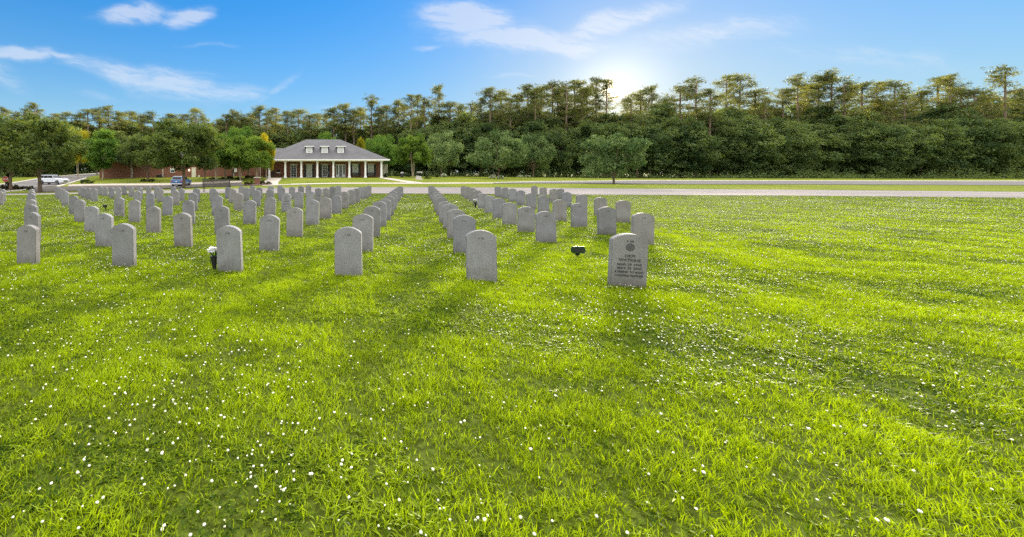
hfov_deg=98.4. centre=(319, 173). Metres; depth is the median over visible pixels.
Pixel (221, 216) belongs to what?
headstone
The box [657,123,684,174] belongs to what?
broadleaf tree
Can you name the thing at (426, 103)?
pine tree
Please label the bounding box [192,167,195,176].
wing door
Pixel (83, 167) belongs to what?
broadleaf tree
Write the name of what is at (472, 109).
pine tree
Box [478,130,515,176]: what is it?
broadleaf tree
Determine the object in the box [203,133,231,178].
crape myrtle
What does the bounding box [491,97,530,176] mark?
pine tree
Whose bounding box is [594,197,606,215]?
headstone
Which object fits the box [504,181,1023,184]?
road
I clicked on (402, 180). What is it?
footpath
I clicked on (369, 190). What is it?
headstone
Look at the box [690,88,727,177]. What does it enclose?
pine tree
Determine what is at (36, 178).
kerb strip
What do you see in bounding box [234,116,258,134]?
pine tree
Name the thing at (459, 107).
pine tree
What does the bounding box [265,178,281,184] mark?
footpath
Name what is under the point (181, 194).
headstone
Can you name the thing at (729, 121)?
broadleaf tree
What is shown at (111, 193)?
headstone
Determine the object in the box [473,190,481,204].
headstone
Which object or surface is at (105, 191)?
headstone
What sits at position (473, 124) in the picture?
broadleaf tree
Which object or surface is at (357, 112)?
pine tree
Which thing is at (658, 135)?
broadleaf tree
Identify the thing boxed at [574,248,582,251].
card window
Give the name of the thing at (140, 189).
headstone
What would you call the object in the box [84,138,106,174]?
broadleaf tree
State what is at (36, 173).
broadleaf tree
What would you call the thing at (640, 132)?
broadleaf tree
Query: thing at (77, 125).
broadleaf tree
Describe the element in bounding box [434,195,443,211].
headstone
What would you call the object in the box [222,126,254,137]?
broadleaf tree
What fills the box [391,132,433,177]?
crape myrtle
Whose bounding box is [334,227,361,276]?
headstone
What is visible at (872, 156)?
broadleaf tree
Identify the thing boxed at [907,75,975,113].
pine tree
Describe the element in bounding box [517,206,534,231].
headstone
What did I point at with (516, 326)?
clover flowers
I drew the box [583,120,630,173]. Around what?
broadleaf tree
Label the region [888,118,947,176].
broadleaf tree
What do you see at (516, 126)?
broadleaf tree
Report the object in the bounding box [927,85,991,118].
pine tree
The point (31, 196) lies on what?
headstone
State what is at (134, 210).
headstone
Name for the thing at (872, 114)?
broadleaf tree
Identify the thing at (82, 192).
headstone
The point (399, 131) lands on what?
broadleaf tree
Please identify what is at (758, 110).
broadleaf tree
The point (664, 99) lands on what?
pine tree
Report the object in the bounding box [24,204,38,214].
headstone
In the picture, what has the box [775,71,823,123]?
pine tree
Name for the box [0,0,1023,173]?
sky
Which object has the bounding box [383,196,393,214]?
headstone
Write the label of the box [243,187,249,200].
headstone
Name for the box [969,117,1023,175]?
broadleaf tree
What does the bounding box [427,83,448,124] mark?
pine tree
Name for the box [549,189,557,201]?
headstone
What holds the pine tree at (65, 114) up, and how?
on the lawn at (433, 179)
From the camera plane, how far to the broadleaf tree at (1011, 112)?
101.48 m
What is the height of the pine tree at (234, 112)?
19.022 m
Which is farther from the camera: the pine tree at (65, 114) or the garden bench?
the pine tree at (65, 114)
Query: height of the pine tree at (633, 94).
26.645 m
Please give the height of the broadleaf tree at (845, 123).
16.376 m
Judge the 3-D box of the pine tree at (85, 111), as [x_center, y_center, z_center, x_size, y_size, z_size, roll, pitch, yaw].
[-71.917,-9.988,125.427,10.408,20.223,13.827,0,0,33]
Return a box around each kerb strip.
[2,173,95,183]
[57,178,85,185]
[298,182,492,183]
[493,180,920,182]
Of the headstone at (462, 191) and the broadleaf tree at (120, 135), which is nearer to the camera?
the headstone at (462, 191)
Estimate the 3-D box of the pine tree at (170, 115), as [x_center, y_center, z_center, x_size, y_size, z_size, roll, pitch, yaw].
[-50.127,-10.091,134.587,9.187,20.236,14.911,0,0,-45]
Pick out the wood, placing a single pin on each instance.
(543, 172)
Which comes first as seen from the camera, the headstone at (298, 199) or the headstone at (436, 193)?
the headstone at (298, 199)
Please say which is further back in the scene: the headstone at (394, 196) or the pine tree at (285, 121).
the pine tree at (285, 121)
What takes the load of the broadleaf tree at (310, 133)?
on the lawn at (433, 179)
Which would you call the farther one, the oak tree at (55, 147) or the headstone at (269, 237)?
the oak tree at (55, 147)
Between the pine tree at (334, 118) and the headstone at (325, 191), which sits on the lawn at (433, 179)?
the pine tree at (334, 118)
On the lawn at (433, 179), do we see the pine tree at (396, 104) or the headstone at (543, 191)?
the pine tree at (396, 104)
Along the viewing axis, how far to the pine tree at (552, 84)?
115.36 m
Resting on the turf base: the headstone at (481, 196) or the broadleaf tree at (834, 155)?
the headstone at (481, 196)
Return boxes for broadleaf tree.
[0,114,21,174]
[3,139,50,176]
[66,162,87,172]
[70,121,96,137]
[82,163,93,172]
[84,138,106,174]
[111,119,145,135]
[113,130,128,143]
[134,128,156,137]
[140,131,152,137]
[210,121,229,136]
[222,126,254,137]
[240,123,259,137]
[254,129,283,147]
[260,124,289,135]
[276,129,312,147]
[289,122,321,145]
[314,122,355,143]
[316,132,335,138]
[352,124,381,147]
[359,119,395,171]
[363,133,396,167]
[383,127,400,143]
[386,119,429,174]
[386,137,426,173]
[388,121,405,170]
[397,128,440,175]
[422,120,461,174]
[425,112,454,128]
[439,119,467,175]
[450,127,483,173]
[453,111,478,171]
[460,112,501,175]
[461,120,500,176]
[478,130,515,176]
[492,126,529,174]
[498,115,527,176]
[502,108,549,173]
[511,119,555,173]
[523,106,550,171]
[528,126,560,174]
[537,114,569,175]
[545,127,580,176]
[551,110,579,133]
[556,126,589,175]
[565,118,611,177]
[575,113,609,126]
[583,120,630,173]
[592,112,635,127]
[609,112,637,172]
[619,122,659,177]
[624,125,669,177]
[632,115,651,173]
[638,122,675,174]
[646,101,691,176]
[648,112,677,174]
[654,117,707,177]
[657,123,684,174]
[673,115,724,176]
[692,106,736,174]
[704,120,737,174]
[711,126,760,174]
[720,106,752,174]
[720,113,797,177]
[745,103,772,116]
[753,116,814,176]
[760,110,790,121]
[761,109,795,172]
[777,119,824,175]
[780,102,811,116]
[787,102,815,119]
[791,118,840,176]
[795,107,835,123]
[804,105,856,171]
[805,123,859,175]
[815,122,863,174]
[823,113,880,172]
[836,103,885,172]
[849,118,886,174]
[849,121,920,177]
[865,99,912,124]
[878,123,936,177]
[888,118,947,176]
[893,122,959,176]
[897,106,966,124]
[902,102,979,127]
[905,118,976,176]
[945,124,987,177]
[949,113,1006,174]
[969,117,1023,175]
[989,119,1023,174]
[994,97,1013,111]
[994,99,1022,122]
[998,112,1023,174]
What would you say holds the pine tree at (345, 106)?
on the lawn at (433, 179)
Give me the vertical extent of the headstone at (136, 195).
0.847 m
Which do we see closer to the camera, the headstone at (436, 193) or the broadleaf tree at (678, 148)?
the headstone at (436, 193)
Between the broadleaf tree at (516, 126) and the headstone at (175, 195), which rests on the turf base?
the headstone at (175, 195)
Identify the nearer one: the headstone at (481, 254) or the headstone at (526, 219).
the headstone at (481, 254)
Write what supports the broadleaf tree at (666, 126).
on the lawn at (433, 179)
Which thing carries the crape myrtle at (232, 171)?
on the lawn at (433, 179)
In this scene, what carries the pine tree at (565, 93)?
on the lawn at (433, 179)
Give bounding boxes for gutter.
[6,187,1013,193]
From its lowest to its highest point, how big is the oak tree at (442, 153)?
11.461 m
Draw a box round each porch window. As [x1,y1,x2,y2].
[306,164,312,176]
[321,164,328,176]
[351,163,358,172]
[367,163,374,172]
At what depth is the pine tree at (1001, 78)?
95.72 m
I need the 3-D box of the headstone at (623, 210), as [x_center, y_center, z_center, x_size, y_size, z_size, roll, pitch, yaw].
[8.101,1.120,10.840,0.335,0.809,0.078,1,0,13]
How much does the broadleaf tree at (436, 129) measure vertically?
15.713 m
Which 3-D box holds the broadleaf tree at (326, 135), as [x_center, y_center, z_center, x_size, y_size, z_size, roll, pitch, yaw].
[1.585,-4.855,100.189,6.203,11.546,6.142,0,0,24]
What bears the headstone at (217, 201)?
on the turf base
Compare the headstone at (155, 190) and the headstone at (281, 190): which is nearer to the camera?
the headstone at (281, 190)
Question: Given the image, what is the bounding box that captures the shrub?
[80,179,94,183]
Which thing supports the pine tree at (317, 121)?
on the lawn at (433, 179)
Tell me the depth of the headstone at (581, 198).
13.99 m
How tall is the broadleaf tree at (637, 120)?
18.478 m
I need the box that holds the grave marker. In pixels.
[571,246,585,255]
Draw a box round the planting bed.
[243,182,271,185]
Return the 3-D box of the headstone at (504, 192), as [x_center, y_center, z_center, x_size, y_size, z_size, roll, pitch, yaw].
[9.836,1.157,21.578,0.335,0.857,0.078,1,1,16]
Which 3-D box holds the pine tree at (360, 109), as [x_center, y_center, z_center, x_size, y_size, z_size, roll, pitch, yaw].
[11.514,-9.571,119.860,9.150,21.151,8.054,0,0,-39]
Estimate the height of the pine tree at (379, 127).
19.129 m
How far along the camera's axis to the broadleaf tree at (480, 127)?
103.51 m
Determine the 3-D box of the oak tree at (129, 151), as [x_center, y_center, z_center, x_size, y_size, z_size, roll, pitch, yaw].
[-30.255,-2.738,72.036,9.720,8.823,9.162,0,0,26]
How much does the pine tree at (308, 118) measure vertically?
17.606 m
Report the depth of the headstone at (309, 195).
16.93 m
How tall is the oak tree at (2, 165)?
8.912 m
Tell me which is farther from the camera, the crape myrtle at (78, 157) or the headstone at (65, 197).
the crape myrtle at (78, 157)
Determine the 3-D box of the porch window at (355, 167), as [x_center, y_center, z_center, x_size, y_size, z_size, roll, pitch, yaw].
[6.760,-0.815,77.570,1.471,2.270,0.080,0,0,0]
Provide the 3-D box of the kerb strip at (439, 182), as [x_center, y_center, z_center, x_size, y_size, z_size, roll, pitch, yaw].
[8.953,1.252,50.021,25.376,0.320,1.858,0,0,1]
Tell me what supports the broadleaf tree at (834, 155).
on the lawn at (433, 179)
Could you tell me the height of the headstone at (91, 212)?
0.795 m
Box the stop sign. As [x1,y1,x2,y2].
[2,176,8,189]
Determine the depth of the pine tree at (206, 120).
127.47 m
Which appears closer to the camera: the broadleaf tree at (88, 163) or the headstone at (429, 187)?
the headstone at (429, 187)
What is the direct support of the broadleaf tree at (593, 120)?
on the lawn at (433, 179)
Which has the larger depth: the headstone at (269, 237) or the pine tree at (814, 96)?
the pine tree at (814, 96)
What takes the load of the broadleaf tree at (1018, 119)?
on the lawn at (433, 179)
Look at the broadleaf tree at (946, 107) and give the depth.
95.86 m
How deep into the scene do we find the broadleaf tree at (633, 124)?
103.12 m
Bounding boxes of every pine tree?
[0,106,13,121]
[3,111,25,121]
[18,107,35,117]
[24,101,45,117]
[46,113,61,172]
[52,111,75,123]
[70,113,92,169]
[74,109,113,172]
[85,107,120,133]
[94,105,123,130]
[104,111,131,133]
[113,110,150,130]
[127,113,156,136]
[140,110,158,135]
[156,113,178,122]
[174,114,190,137]
[186,107,208,125]
[196,117,214,125]
[212,113,234,135]
[212,120,223,134]
[215,109,245,132]
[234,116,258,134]
[235,112,262,126]
[245,105,280,131]
[254,111,277,140]
[260,107,289,131]
[272,110,296,144]
[281,107,314,130]
[291,113,325,137]
[308,113,323,127]
[313,113,338,135]
[320,107,350,138]
[330,102,357,141]
[335,107,370,144]
[346,106,369,139]
[351,93,394,137]
[362,104,400,136]
[369,107,391,137]
[385,99,407,171]
[393,94,423,174]
[399,103,415,128]
[406,94,431,175]
[413,96,434,173]
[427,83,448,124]
[427,100,468,172]
[451,103,467,175]
[464,98,484,122]
[466,86,513,175]
[471,96,492,174]
[481,88,513,124]
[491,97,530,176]
[498,94,534,175]
[501,82,552,173]
[520,86,555,171]
[524,84,562,173]
[539,79,577,176]
[544,81,586,132]
[545,86,583,173]
[548,78,598,173]
[556,86,609,174]
[576,85,604,123]
[579,76,611,117]
[590,78,626,119]
[616,95,657,177]
[619,90,662,173]
[637,83,661,115]
[649,96,684,115]
[654,83,707,176]
[667,75,728,125]
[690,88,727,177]
[712,73,755,173]
[716,72,763,115]
[732,87,785,175]
[746,97,786,121]
[754,88,826,176]
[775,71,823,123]
[779,73,860,113]
[792,84,841,114]
[805,67,863,121]
[818,77,874,124]
[835,79,897,120]
[854,81,911,175]
[865,80,919,124]
[877,93,940,173]
[905,90,962,114]
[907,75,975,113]
[926,74,983,175]
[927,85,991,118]
[940,87,1013,175]
[969,90,1020,173]
[975,64,1023,119]
[1000,90,1023,174]
[1012,96,1023,117]
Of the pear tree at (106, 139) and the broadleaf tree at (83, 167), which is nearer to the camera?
the pear tree at (106, 139)
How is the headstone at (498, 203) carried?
on the turf base
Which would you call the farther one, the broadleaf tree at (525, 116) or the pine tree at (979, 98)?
the broadleaf tree at (525, 116)
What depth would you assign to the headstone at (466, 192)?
21.23 m
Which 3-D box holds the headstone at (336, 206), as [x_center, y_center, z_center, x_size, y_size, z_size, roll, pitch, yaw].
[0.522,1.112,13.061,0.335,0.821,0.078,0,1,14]
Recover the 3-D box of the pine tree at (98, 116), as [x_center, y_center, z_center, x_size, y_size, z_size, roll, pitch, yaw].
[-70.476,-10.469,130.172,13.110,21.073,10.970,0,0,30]
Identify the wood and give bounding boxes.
[6,101,994,175]
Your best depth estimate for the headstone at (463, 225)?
6.44 m
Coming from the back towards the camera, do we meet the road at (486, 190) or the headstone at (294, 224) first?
the road at (486, 190)
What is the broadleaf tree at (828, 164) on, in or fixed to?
on the lawn at (433, 179)
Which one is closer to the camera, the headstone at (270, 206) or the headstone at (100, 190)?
the headstone at (270, 206)
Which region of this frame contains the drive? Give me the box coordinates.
[0,173,98,188]
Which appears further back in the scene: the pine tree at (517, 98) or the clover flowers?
the pine tree at (517, 98)
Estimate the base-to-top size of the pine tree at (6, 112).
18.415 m
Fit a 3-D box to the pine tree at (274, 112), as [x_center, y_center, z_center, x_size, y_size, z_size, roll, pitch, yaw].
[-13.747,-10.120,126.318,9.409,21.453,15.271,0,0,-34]
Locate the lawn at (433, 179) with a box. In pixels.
[0,171,1023,197]
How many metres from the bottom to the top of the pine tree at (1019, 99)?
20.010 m
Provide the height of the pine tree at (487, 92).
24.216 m
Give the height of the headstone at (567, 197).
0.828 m
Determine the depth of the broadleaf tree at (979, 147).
89.45 m
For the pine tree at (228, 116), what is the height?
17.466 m
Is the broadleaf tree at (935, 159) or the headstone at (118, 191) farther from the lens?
the broadleaf tree at (935, 159)
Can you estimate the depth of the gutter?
32.37 m
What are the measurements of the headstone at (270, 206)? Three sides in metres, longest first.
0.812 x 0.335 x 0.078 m
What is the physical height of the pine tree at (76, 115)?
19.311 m
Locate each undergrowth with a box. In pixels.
[0,159,1023,178]
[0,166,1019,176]
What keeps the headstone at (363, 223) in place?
on the turf base
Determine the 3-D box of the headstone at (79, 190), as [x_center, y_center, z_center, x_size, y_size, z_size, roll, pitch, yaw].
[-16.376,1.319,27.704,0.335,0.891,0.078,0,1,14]
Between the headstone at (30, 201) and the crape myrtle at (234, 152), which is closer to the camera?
the headstone at (30, 201)
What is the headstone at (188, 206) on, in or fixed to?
on the turf base
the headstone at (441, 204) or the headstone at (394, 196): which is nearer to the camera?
the headstone at (441, 204)
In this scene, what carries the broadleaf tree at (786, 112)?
on the lawn at (433, 179)
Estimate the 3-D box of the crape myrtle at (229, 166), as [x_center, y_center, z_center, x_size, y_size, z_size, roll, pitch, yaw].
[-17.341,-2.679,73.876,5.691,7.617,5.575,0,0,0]
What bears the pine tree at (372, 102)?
on the lawn at (433, 179)
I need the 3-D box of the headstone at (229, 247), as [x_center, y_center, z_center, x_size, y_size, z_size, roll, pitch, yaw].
[-1.172,1.093,5.280,0.335,0.834,0.082,-1,2,14]
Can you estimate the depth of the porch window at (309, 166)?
77.56 m
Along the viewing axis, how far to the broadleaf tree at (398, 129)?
120.82 m
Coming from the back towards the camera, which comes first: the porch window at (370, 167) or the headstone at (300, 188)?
the porch window at (370, 167)
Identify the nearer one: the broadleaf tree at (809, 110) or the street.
the street
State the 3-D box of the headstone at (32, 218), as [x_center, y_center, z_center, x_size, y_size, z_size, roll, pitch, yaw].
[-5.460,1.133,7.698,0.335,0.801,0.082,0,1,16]
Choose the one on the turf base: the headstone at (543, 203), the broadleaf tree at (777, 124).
the headstone at (543, 203)
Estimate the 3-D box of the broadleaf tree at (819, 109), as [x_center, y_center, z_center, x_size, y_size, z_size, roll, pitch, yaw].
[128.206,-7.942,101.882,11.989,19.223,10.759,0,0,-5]
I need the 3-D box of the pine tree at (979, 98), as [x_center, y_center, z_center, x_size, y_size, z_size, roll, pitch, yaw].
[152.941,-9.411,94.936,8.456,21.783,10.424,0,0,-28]
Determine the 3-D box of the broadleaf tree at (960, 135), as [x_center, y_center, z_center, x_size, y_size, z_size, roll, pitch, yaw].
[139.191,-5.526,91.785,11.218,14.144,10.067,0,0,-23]
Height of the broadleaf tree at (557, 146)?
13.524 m
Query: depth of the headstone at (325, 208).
11.55 m
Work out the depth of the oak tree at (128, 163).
77.76 m
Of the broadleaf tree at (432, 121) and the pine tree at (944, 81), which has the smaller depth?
the pine tree at (944, 81)
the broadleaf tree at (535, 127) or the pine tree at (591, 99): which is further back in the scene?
the pine tree at (591, 99)
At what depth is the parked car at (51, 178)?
66.71 m
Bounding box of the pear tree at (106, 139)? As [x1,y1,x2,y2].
[82,128,119,179]
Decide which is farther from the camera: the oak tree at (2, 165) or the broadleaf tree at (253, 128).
the broadleaf tree at (253, 128)
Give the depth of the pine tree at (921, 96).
106.61 m
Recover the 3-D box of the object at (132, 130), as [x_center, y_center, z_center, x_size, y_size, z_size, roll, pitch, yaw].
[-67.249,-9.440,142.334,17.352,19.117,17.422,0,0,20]
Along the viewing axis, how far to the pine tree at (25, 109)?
111.60 m
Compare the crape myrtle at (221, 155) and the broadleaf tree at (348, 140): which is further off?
the broadleaf tree at (348, 140)
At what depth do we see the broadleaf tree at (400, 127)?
114.74 m
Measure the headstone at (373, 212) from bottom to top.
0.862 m
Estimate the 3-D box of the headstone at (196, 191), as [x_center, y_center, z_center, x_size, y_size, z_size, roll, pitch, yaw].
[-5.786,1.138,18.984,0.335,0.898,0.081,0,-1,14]
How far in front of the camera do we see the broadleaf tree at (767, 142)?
95.77 m
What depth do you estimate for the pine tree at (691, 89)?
103.23 m
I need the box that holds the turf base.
[0,193,1023,536]
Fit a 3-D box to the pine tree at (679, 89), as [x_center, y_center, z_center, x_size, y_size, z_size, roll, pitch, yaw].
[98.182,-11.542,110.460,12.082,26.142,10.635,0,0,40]
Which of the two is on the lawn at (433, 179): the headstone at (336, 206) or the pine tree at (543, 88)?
the pine tree at (543, 88)
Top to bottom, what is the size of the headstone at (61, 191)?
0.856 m
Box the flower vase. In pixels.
[207,246,216,269]
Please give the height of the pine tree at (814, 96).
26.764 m
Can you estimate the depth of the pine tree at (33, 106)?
98.52 m
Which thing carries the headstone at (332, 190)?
on the turf base
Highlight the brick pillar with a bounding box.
[254,177,260,183]
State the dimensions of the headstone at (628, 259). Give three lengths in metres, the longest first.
0.823 x 0.355 x 0.082 m
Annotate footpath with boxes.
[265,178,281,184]
[383,178,423,182]
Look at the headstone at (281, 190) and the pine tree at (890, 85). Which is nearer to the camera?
the headstone at (281, 190)
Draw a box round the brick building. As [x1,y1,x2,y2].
[99,139,389,178]
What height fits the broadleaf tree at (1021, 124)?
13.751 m
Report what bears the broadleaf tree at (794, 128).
on the lawn at (433, 179)
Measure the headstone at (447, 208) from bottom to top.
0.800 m
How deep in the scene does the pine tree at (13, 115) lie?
95.72 m
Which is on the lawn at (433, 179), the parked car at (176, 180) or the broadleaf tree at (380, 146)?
the broadleaf tree at (380, 146)
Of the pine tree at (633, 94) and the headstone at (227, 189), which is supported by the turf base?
the headstone at (227, 189)
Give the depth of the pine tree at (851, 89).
99.17 m
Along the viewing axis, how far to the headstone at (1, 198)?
18.04 m
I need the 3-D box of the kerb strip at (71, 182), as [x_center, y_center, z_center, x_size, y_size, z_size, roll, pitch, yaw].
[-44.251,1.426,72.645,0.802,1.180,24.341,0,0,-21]
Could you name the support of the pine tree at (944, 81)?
on the lawn at (433, 179)
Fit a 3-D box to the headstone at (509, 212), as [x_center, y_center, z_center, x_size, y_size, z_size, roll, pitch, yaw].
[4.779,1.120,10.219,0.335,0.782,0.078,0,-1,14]
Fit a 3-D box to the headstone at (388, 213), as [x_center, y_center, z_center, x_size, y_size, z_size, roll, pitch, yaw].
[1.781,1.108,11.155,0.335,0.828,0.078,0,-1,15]
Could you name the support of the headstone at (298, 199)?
on the turf base
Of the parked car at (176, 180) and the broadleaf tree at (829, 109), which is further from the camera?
the broadleaf tree at (829, 109)
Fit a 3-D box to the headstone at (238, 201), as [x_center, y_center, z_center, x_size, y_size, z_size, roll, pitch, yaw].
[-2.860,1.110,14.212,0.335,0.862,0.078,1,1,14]
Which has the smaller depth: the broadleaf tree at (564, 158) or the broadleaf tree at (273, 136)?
the broadleaf tree at (564, 158)
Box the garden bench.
[202,179,230,191]
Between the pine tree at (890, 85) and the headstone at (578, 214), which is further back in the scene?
the pine tree at (890, 85)
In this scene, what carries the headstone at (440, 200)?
on the turf base
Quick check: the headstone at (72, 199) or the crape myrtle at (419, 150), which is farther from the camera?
the crape myrtle at (419, 150)
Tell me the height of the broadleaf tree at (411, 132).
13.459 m
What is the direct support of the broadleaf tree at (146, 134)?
on the lawn at (433, 179)
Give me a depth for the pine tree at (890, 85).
103.99 m
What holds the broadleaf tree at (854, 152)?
on the lawn at (433, 179)
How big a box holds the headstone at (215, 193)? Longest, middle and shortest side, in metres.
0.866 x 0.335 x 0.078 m
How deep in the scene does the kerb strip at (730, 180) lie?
65.84 m
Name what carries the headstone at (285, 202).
on the turf base
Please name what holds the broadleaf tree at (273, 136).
on the lawn at (433, 179)
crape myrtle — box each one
[70,128,88,177]
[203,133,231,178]
[214,141,234,177]
[223,135,256,179]
[225,137,233,175]
[237,135,276,176]
[257,133,275,179]
[356,137,365,148]
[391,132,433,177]
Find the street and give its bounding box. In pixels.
[33,182,243,191]
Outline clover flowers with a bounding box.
[0,194,1023,536]
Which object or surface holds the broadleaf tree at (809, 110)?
on the lawn at (433, 179)
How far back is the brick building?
77.60 m
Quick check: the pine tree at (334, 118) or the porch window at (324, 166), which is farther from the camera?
the pine tree at (334, 118)
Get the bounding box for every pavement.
[68,180,242,185]
[262,183,475,185]
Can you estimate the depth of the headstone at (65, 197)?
17.34 m
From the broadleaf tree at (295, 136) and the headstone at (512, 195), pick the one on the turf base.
the headstone at (512, 195)
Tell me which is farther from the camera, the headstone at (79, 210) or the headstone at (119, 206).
the headstone at (119, 206)
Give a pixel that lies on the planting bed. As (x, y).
(258, 184)
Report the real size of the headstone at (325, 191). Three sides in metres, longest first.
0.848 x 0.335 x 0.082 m
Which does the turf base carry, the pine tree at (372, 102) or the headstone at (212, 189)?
the headstone at (212, 189)
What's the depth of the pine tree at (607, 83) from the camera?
113.17 m
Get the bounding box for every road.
[6,187,1023,197]
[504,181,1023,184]
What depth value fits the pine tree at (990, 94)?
100.64 m
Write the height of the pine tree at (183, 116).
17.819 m
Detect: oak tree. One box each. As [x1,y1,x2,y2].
[0,111,89,191]
[0,123,39,189]
[115,133,166,180]
[117,135,141,178]
[138,117,225,187]
[425,131,464,174]
[464,128,530,178]
[514,132,556,176]
[578,132,652,183]
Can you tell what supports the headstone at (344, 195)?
on the turf base
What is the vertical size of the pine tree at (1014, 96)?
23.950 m
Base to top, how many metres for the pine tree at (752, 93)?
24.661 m
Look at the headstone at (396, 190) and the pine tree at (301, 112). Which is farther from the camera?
the pine tree at (301, 112)
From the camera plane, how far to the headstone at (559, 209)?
11.06 m
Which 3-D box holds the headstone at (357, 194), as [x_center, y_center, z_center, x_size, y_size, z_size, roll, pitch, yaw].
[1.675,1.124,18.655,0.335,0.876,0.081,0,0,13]
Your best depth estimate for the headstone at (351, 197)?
16.86 m
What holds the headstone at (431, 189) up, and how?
on the turf base
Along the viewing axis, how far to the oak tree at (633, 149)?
47.64 m
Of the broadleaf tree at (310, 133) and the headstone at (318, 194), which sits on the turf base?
the headstone at (318, 194)
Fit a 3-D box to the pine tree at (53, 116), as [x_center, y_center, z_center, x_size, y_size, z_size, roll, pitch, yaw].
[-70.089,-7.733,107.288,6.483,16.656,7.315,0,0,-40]
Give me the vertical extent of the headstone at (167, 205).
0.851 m
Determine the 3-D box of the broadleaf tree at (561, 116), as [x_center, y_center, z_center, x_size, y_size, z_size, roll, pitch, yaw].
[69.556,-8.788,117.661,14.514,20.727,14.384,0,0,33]
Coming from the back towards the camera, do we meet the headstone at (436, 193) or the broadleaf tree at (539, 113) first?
the broadleaf tree at (539, 113)
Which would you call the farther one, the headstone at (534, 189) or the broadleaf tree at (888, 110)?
the broadleaf tree at (888, 110)
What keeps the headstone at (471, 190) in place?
on the turf base
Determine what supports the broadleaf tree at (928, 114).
on the lawn at (433, 179)
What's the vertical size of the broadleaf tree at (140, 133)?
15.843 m
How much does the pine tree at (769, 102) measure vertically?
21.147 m
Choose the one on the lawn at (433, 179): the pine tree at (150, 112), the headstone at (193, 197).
the pine tree at (150, 112)
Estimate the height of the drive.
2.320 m
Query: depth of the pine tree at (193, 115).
118.66 m
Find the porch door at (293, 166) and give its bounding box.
[290,164,297,176]
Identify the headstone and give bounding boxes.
[0,189,5,201]
[0,192,3,204]
[17,225,39,264]
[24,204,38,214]
[24,212,40,241]
[25,199,36,205]
[27,193,35,199]
[59,189,65,200]
[61,191,68,205]
[69,196,78,214]
[74,200,85,221]
[78,186,82,195]
[81,188,85,197]
[84,206,99,231]
[85,188,91,199]
[91,189,97,201]
[95,213,113,246]
[98,186,102,195]
[103,187,107,195]
[109,187,114,197]
[111,223,136,266]
[114,197,124,215]
[115,188,121,197]
[122,186,126,194]
[128,200,140,222]
[129,187,133,196]
[133,191,140,201]
[137,187,142,198]
[146,186,150,193]
[146,193,154,208]
[146,206,160,232]
[154,187,159,197]
[157,189,163,201]
[162,196,172,215]
[171,191,179,205]
[173,213,192,246]
[178,188,184,200]
[182,200,195,223]
[188,193,197,210]
[193,188,199,201]
[209,188,215,200]
[211,191,219,205]
[212,196,222,215]
[214,206,229,232]
[216,225,243,272]
[225,187,230,198]
[229,189,235,202]
[234,193,242,210]
[238,186,243,193]
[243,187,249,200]
[243,200,255,223]
[250,186,254,195]
[252,190,260,205]
[256,187,262,198]
[259,215,279,250]
[264,197,275,215]
[266,189,273,197]
[278,187,284,200]
[281,193,290,211]
[286,207,302,236]
[289,187,294,198]
[294,192,302,207]
[298,186,303,196]
[306,191,313,201]
[306,200,318,224]
[315,188,321,200]
[319,198,331,218]
[322,188,329,198]
[329,186,335,197]
[331,195,341,213]
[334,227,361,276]
[335,186,340,195]
[340,191,348,208]
[347,190,354,204]
[353,188,359,201]
[353,214,372,251]
[358,187,363,198]
[363,187,368,197]
[364,206,379,236]
[366,185,370,195]
[372,201,386,226]
[379,199,390,220]
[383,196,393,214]
[387,193,396,209]
[392,189,398,201]
[428,186,433,196]
[430,188,436,199]
[433,192,441,206]
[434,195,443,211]
[436,197,446,215]
[439,201,451,222]
[443,204,457,227]
[447,209,464,237]
[453,215,475,253]
[461,186,465,196]
[464,187,469,198]
[465,230,496,281]
[469,188,475,200]
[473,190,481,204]
[478,193,487,208]
[484,196,494,212]
[492,198,505,218]
[495,186,500,196]
[501,187,507,198]
[502,202,516,224]
[508,188,516,201]
[516,190,524,205]
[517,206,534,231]
[526,193,536,208]
[531,186,537,196]
[535,211,556,242]
[537,196,549,211]
[539,187,546,195]
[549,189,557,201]
[552,200,566,220]
[557,189,563,198]
[561,192,571,206]
[571,203,586,226]
[576,194,587,204]
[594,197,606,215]
[597,207,615,234]
[607,233,647,287]
[615,200,630,221]
[631,213,654,244]
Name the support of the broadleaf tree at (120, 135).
on the lawn at (433, 179)
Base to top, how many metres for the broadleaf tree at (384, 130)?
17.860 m
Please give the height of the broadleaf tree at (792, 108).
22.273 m
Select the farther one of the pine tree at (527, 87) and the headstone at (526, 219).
the pine tree at (527, 87)
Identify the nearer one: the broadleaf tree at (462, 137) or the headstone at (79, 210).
the headstone at (79, 210)
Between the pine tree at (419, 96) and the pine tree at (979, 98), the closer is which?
the pine tree at (979, 98)
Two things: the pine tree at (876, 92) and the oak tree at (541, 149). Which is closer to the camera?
the oak tree at (541, 149)
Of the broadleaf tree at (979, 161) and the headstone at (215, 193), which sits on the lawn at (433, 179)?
the broadleaf tree at (979, 161)
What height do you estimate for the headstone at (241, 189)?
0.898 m
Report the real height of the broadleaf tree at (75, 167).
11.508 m
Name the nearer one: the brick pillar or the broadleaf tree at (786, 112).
the brick pillar
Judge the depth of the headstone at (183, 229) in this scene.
7.09 m
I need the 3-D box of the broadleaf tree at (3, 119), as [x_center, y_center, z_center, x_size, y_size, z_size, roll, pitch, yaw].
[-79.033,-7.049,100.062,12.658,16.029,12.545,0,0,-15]
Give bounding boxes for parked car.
[37,174,68,183]
[170,176,190,185]

